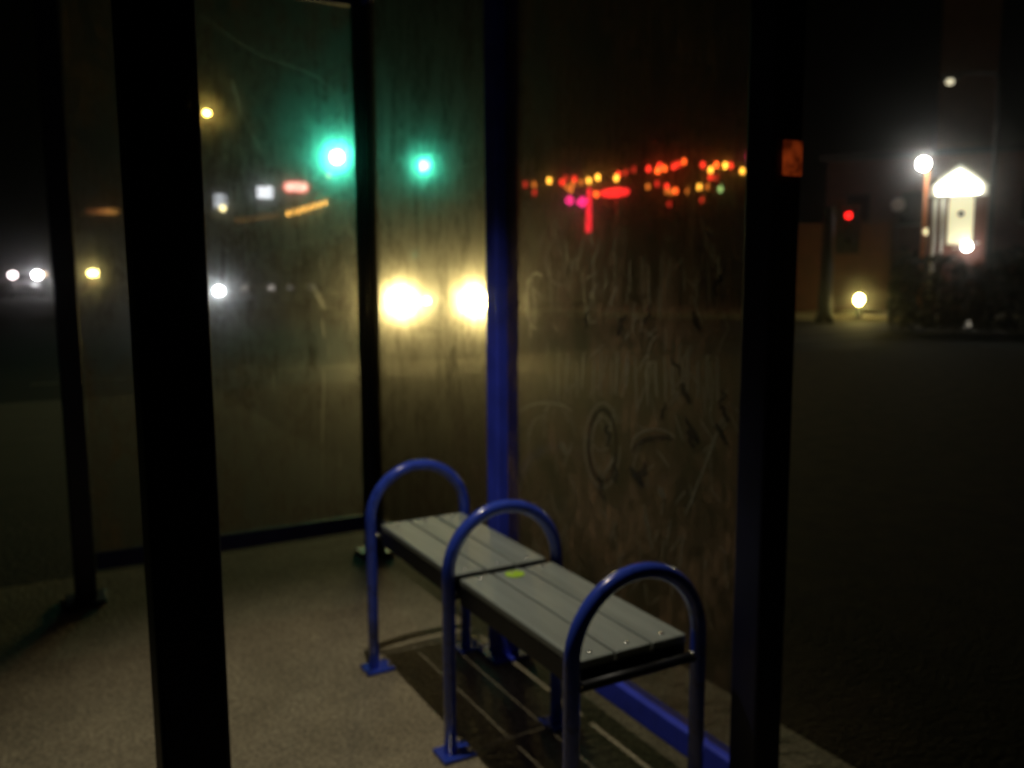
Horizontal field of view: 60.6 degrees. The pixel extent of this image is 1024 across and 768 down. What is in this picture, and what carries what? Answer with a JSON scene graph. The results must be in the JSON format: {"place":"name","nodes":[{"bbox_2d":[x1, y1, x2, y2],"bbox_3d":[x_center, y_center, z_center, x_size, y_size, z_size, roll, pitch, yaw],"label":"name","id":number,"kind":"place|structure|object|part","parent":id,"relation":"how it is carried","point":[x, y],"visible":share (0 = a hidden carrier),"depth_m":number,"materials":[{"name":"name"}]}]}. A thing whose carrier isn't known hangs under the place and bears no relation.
{"place":"outdoors","nodes":[
{"label":"outdoors","id":0,"kind":"place"},
{"bbox_2d":[0,390,429,587],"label":"path","id":1,"kind":"structure","parent":0,"point":[269,473],"depth_m":5.67,"materials":[{"name":"concrete"}]},
{"bbox_2d":[0,533,853,767],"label":"pavement","id":2,"kind":"structure","parent":0,"point":[305,690],"depth_m":2.88,"materials":[{"name":"concrete"}]},
{"bbox_2d":[33,0,806,767],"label":"bus shelter","id":3,"kind":"object","parent":2,"relation":"on","point":[183,546],"visible":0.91,"depth_m":1.87,"materials":[{"name":"blue paint"}]},
{"bbox_2d":[360,459,706,767],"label":"bench","id":4,"kind":"object","parent":2,"relation":"on","point":[575,634],"visible":1,"depth_m":2.30,"materials":[{"name":"wood"}]},
{"bbox_2d":[0,274,1023,403],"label":"road","id":5,"kind":"structure","parent":0,"point":[257,338],"depth_m":18.64,"materials":[{"name":"grey asphalt"}]},
{"bbox_2d":[6,272,44,297],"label":"parked car","id":6,"kind":"object","parent":5,"relation":"on","point":[25,283],"visible":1,"depth_m":53.96,"materials":[{"name":"grey paint"}]},
{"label":"windows","id":7,"kind":"part","parent":6,"relation":"part of","materials":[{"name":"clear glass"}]},
{"bbox_2d":[42,271,47,299],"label":"yard light","id":8,"kind":"object","parent":5,"relation":"on","point":[44,273],"visible":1,"depth_m":50.05,"materials":[{"name":"beige"}]},
{"bbox_2d":[78,270,98,295],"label":"parked car","id":9,"kind":"object","parent":5,"relation":"on","point":[89,282],"visible":0.52,"depth_m":57.64,"materials":[{"name":"grey paint"}]},
{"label":"windows","id":10,"kind":"part","parent":9,"relation":"part of","materials":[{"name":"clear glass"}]},
{"bbox_2d":[74,208,248,302],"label":"store building","id":11,"kind":"structure","parent":5,"relation":"on","point":[226,250],"depth_m":45.27,"materials":[{"name":"grey glass"}]},
{"bbox_2d":[96,250,110,290],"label":"window","id":12,"kind":"structure","parent":11,"relation":"in","point":[103,264],"depth_m":44.29,"materials":[{"name":"black glass"}]},
{"bbox_2d":[110,250,124,291],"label":"window","id":13,"kind":"structure","parent":11,"relation":"in","point":[117,264],"depth_m":43.62,"materials":[{"name":"black glass"}]},
{"bbox_2d":[200,107,213,115],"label":"street lamp","id":14,"kind":"object","parent":5,"relation":"on","point":[207,111],"visible":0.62,"depth_m":41.87,"materials":[{"name":"yellow metal"}]},
{"bbox_2d":[207,271,226,316],"bbox_3d":[-11.159,-3.194,30.843,2.120,1.540,4.600,-3,8,-20],"label":"parked car","id":15,"kind":"object","parent":5,"relation":"on","point":[216,298],"visible":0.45,"depth_m":29.15,"materials":[{"name":"grey paint"}]},
{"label":"windows","id":16,"kind":"part","parent":15,"relation":"part of","materials":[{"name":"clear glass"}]},
{"bbox_2d":[213,193,226,213],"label":"pole sign","id":17,"kind":"object","parent":5,"relation":"on","point":[220,199],"visible":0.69,"depth_m":61.88,"materials":[{"name":"white metal"}]},
{"bbox_2d":[220,205,225,213],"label":"yard light","id":18,"kind":"object","parent":5,"relation":"on","point":[222,208],"visible":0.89,"depth_m":49.90,"materials":[{"name":"beige"}]},
{"bbox_2d":[235,271,277,301],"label":"parked car","id":19,"kind":"object","parent":5,"relation":"on","point":[257,285],"visible":0.83,"depth_m":41.92,"materials":[{"name":"black paint"}]},
{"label":"windows","id":20,"kind":"part","parent":19,"relation":"part of","materials":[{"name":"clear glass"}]},
{"bbox_2d":[256,186,273,210],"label":"pole sign","id":21,"kind":"object","parent":5,"relation":"on","point":[262,192],"visible":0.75,"depth_m":59.90,"materials":[{"name":"white metal"}]},
{"bbox_2d":[225,155,327,214],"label":"tree","id":22,"kind":"object","parent":5,"relation":"on","point":[277,181],"visible":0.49,"depth_m":61.92,"materials":[{"name":"green plant"}]},
{"bbox_2d":[283,181,308,204],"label":"pole sign","id":23,"kind":"object","parent":5,"relation":"on","point":[289,187],"visible":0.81,"depth_m":57.92,"materials":[{"name":"red"}]},
{"bbox_2d":[325,122,422,267],"bbox_3d":[-4.064,-4.855,26.418,2.870,5.894,0.512,-2,8,-14],"label":"traffic light","id":24,"kind":"object","parent":5,"relation":"on","point":[336,147],"visible":0.95,"depth_m":26.07,"materials":[{"name":"black metal"}]},
{"bbox_2d":[413,251,416,267],"bbox_3d":[-3.305,-3.466,30.125,0.171,2.189,0.180,-1,7,-6],"label":"yard light","id":25,"kind":"object","parent":5,"relation":"on","point":[415,259],"visible":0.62,"depth_m":30.05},
{"bbox_2d":[380,268,486,353],"bbox_3d":[-1.568,-1.495,17.227,2.120,1.540,4.625,-1,7,-8],"label":"parked car","id":26,"kind":"object","parent":5,"relation":"on","point":[435,304],"visible":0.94,"depth_m":15.17,"materials":[{"name":"paint"}]},
{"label":"windows","id":27,"kind":"part","parent":26,"relation":"part of","materials":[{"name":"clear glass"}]},
{"bbox_2d":[30,327,1020,385],"bbox_3d":[19.842,-1.954,26.055,60.000,0.004,0.130,-4,8,-29],"label":"road marking","id":28,"kind":"object","parent":5,"relation":"on","point":[486,358],"visible":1,"depth_m":14.73,"materials":[{"name":"paint"}]},
{"bbox_2d":[625,103,746,297],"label":"tree","id":29,"kind":"object","parent":5,"relation":"on","point":[703,174],"visible":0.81,"depth_m":46.13,"materials":[{"name":"green plant"}]},
{"bbox_2d":[813,203,860,323],"bbox_3d":[8.960,-3.328,24.287,1.110,3.286,0.607,6,10,42],"label":"traffic light","id":30,"kind":"object","parent":5,"relation":"on","point":[848,219],"visible":1,"depth_m":24.20,"materials":[{"name":"black metal"}]},
{"bbox_2d":[891,196,904,285],"bbox_3d":[17.620,-6.157,40.259,0.609,4.764,0.640,3,8,23],"label":"road sign","id":31,"kind":"object","parent":5,"relation":"on","point":[897,204],"visible":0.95,"depth_m":39.90,"materials":[{"name":"beige"}]},
{"bbox_2d":[887,241,1023,333],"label":"hedge","id":32,"kind":"object","parent":5,"relation":"on","point":[910,280],"visible":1,"depth_m":20.37,"materials":[{"name":"green plant"}]},
{"bbox_2d":[0,0,1023,278],"label":"sky","id":33,"kind":"structure","parent":0,"point":[272,73],"materials":[{"name":"black"}]},
{"bbox_2d":[218,342,1023,767],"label":"verge","id":34,"kind":"structure","parent":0,"point":[904,610],"depth_m":5.25,"materials":[{"name":"green plant"}]},
{"bbox_2d":[224,298,1023,312],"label":"lawn","id":35,"kind":"structure","parent":0,"point":[698,303],"depth_m":37.73,"materials":[{"name":"green plant"}]},
{"bbox_2d":[327,173,330,195],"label":"yard light","id":36,"kind":"object","parent":35,"relation":"on","point":[328,175],"visible":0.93,"depth_m":40.06,"materials":[{"name":"teal"}]},
{"bbox_2d":[230,195,612,310],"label":"store building","id":37,"kind":"structure","parent":35,"relation":"on","point":[304,252],"depth_m":37.43,"materials":[{"name":"brown glass"}]},
{"bbox_2d":[248,250,260,270],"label":"window","id":38,"kind":"structure","parent":37,"relation":"in","point":[254,256],"depth_m":45.83,"materials":[{"name":"black glass"}]},
{"bbox_2d":[263,249,279,290],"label":"window","id":39,"kind":"structure","parent":37,"relation":"in","point":[271,255],"depth_m":42.96,"materials":[{"name":"black glass"}]},
{"bbox_2d":[281,247,299,292],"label":"window","id":40,"kind":"structure","parent":37,"relation":"in","point":[290,254],"depth_m":40.46,"materials":[{"name":"black glass"}]},
{"bbox_2d":[302,245,322,293],"bbox_3d":[-8.632,-4.942,37.872,0.080,2.050,2.418,-5,8,-30],"label":"window","id":41,"kind":"structure","parent":37,"relation":"in","point":[311,254],"depth_m":37.74,"materials":[{"name":"black glass"}]},
{"bbox_2d":[325,242,348,295],"bbox_3d":[-7.014,-4.602,35.154,0.080,2.050,2.418,-5,8,-30],"label":"window","id":42,"kind":"structure","parent":37,"relation":"in","point":[336,252],"depth_m":35.04,"materials":[{"name":"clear glass"}]},
{"bbox_2d":[562,193,592,306],"bbox_3d":[2.476,-5.010,33.309,1.150,4.392,0.240,0,7,4],"label":"neon sign","id":43,"kind":"object","parent":35,"relation":"on","point":[577,202],"visible":0.95,"depth_m":33.08,"materials":[{"name":"pink metal"}]},
{"bbox_2d":[517,123,646,230],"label":"tree","id":44,"kind":"object","parent":35,"relation":"on","point":[555,157],"visible":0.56,"depth_m":43.83,"materials":[{"name":"green plant"}]},
{"bbox_2d":[586,188,590,307],"bbox_3d":[2.842,-4.996,32.721,0.190,4.511,0.270,0,7,5],"label":"neon sign","id":45,"kind":"object","parent":35,"relation":"on","point":[588,223],"visible":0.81,"depth_m":32.70,"materials":[{"name":"red"}]},
{"bbox_2d":[600,186,630,306],"bbox_3d":[3.909,-5.152,33.322,1.160,4.657,0.230,1,7,7],"label":"neon sign","id":46,"kind":"object","parent":35,"relation":"on","point":[616,193],"visible":0.94,"depth_m":33.10,"materials":[{"name":"red metal"}]},
{"bbox_2d":[671,129,713,305],"bbox_3d":[6.860,-6.293,33.694,1.600,6.800,0.300,1,7,11],"label":"utility pole","id":47,"kind":"object","parent":35,"relation":"on","point":[692,142],"visible":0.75,"depth_m":33.58,"materials":[{"name":"brown wood"}]},
{"bbox_2d":[643,181,728,206],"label":"string lights","id":48,"kind":"object","parent":47,"relation":"hanging from","point":[669,190],"visible":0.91,"depth_m":34.96,"materials":[{"name":"red glass"}]},
{"bbox_2d":[695,153,746,180],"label":"string lights","id":49,"kind":"object","parent":47,"relation":"hanging from","point":[716,166],"visible":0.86,"depth_m":33.97,"materials":[{"name":"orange glass"}]},
{"bbox_2d":[917,153,929,308],"bbox_3d":[14.099,-5.202,30.294,0.420,5.433,0.420,3,8,24],"label":"lamp post","id":50,"kind":"object","parent":35,"relation":"on","point":[923,164],"visible":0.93,"depth_m":30.09,"materials":[{"name":"grey"}]},
{"bbox_2d":[922,227,927,307],"bbox_3d":[13.738,-3.762,29.164,0.228,2.866,0.240,3,8,25],"label":"yard light","id":51,"kind":"object","parent":35,"relation":"on","point":[925,231],"visible":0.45,"depth_m":29.05,"materials":[{"name":"orange"}]},
{"bbox_2d":[939,71,1001,308],"bbox_3d":[15.575,-6.566,30.200,1.980,8.149,0.340,3,8,26],"label":"street lamp","id":52,"kind":"object","parent":35,"relation":"on","point":[950,78],"visible":0.89,"depth_m":29.73,"materials":[{"name":"black metal"}]},
{"bbox_2d":[484,307,1022,322],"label":"pavement","id":53,"kind":"structure","parent":0,"point":[696,313],"depth_m":28.65,"materials":[{"name":"concrete"}]},
{"bbox_2d":[414,135,484,175],"bbox_3d":[-1.790,-5.472,30.337,3.069,6.103,0.512,-1,7,-8],"label":"traffic light","id":54,"kind":"object","parent":53,"relation":"on","point":[426,156],"visible":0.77,"depth_m":29.93,"materials":[{"name":"teal metal"}]},
{"bbox_2d":[517,151,537,306],"bbox_3d":[0.200,-5.866,33.748,1.600,6.000,0.300,0,7,0],"label":"utility pole","id":55,"kind":"object","parent":53,"relation":"on","point":[519,164],"visible":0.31,"depth_m":33.63,"materials":[{"name":"brown wood"}]},
{"bbox_2d":[520,157,688,196],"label":"string lights","id":56,"kind":"object","parent":55,"relation":"hanging from","point":[617,175],"visible":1,"depth_m":33.96,"materials":[{"name":"orange glass"}]},
{"bbox_2d":[795,222,890,311],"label":"brick wall","id":57,"kind":"structure","parent":53,"relation":"on","point":[865,269],"depth_m":29.19,"materials":[{"name":"brown brick"}]},
{"bbox_2d":[853,292,865,316],"bbox_3d":[10.097,-2.308,25.517,0.360,0.702,0.360,3,8,21],"label":"bollard light","id":58,"kind":"object","parent":53,"relation":"on","point":[858,301],"visible":1,"depth_m":25.46,"materials":[{"name":"white metal"}]},
{"bbox_2d":[923,161,990,322],"bbox_3d":[12.237,-3.860,24.198,1.508,4.335,1.820,3,8,26],"label":"gabled porch","id":59,"kind":"object","parent":53,"relation":"on","point":[958,199],"visible":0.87,"depth_m":23.72,"materials":[{"name":"white paint"}]},
{"bbox_2d":[947,196,974,243],"bbox_3d":[12.136,-4.425,23.721,0.608,1.267,0.085,3,8,26],"label":"door","id":60,"kind":"structure","parent":59,"relation":"in","point":[961,209],"depth_m":23.71,"materials":[{"name":"beige"}]},
{"bbox_2d":[820,143,1023,300],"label":"apartment building","id":61,"kind":"structure","parent":0,"point":[873,183],"depth_m":42.04,"materials":[{"name":"red brick"}]},
{"bbox_2d":[846,194,869,222],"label":"window","id":62,"kind":"structure","parent":61,"relation":"in","point":[864,199],"depth_m":43.05,"materials":[{"name":"black glass"}]},
{"bbox_2d":[898,192,923,226],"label":"window","id":63,"kind":"structure","parent":61,"relation":"in","point":[912,214],"depth_m":42.04,"materials":[{"name":"grey glass"}]},
{"bbox_2d":[1019,191,1023,223],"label":"window","id":64,"kind":"structure","parent":61,"relation":"in","point":[1022,221],"depth_m":39.98,"materials":[{"name":"black glass"}]},
{"bbox_2d":[935,0,1002,148],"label":"brick tower","id":65,"kind":"structure","parent":0,"point":[971,36],"depth_m":48.41,"materials":[{"name":"brick"}]}
]}

